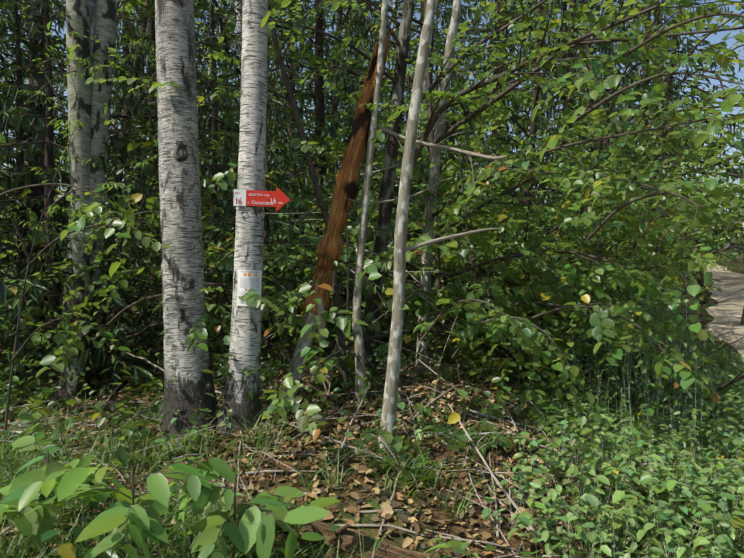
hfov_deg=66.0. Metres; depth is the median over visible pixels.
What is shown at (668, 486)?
herb layer
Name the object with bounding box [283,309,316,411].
trunk
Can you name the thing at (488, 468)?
fallen sticks
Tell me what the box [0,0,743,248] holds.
sky
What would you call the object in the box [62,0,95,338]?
birch trunk
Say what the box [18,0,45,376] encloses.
dark trunk
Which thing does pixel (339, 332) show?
alder stem
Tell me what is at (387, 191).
alder trunk
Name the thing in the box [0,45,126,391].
leaves
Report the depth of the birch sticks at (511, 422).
4.96 m
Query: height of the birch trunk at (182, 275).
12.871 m
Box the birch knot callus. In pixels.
[173,141,187,161]
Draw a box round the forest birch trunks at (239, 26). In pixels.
[107,0,659,317]
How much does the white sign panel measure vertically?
0.134 m
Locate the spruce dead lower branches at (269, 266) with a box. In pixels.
[0,199,742,378]
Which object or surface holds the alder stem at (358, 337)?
on the ground at (398, 538)
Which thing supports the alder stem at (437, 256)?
on the ground at (398, 538)
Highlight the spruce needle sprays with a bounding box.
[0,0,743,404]
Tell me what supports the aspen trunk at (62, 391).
on the ground at (398, 538)
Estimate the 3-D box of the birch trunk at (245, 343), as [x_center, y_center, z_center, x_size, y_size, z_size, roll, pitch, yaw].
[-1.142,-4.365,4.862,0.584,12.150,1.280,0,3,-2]
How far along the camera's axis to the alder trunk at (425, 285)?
6.74 m
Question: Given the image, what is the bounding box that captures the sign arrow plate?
[246,187,289,210]
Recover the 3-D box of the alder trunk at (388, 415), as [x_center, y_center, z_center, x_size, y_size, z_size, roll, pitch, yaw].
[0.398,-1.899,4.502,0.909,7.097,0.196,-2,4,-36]
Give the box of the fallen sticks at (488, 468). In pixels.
[0,330,742,557]
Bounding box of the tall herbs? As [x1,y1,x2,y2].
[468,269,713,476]
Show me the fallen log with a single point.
(349, 537)
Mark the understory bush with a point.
(504, 216)
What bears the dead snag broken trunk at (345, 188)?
on the ground at (398, 538)
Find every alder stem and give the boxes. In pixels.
[268,0,349,392]
[352,0,387,403]
[424,0,442,369]
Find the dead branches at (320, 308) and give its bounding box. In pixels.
[261,125,506,401]
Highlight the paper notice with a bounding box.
[236,270,261,305]
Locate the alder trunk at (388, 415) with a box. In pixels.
[378,0,436,449]
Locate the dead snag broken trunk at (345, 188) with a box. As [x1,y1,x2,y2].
[301,28,391,315]
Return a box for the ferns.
[0,318,737,553]
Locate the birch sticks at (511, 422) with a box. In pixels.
[423,409,613,471]
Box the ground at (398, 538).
[0,250,743,557]
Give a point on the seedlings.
(66, 550)
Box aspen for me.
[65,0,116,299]
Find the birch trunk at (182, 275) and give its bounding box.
[155,0,219,440]
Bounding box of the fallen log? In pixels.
[162,466,452,557]
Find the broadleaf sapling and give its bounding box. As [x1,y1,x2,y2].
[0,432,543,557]
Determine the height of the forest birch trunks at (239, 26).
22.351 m
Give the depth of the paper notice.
4.71 m
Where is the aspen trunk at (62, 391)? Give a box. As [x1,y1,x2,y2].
[55,273,94,402]
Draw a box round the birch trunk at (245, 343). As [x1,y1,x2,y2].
[216,0,267,435]
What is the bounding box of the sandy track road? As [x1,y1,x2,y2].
[694,262,743,366]
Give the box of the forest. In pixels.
[0,0,743,426]
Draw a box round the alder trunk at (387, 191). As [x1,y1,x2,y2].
[362,0,413,373]
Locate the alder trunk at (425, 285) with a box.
[414,0,461,372]
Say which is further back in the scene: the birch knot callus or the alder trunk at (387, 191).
the alder trunk at (387, 191)
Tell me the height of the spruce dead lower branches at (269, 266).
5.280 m
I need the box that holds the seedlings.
[0,308,743,557]
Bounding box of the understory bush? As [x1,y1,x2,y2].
[0,0,743,474]
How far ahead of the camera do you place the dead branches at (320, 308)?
5.43 m
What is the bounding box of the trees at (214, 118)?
[0,0,743,402]
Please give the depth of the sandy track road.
16.43 m
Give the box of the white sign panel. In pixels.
[233,189,245,205]
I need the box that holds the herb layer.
[0,331,743,557]
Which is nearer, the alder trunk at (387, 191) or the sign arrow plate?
the sign arrow plate
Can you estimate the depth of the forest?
11.66 m
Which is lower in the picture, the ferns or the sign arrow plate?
the ferns

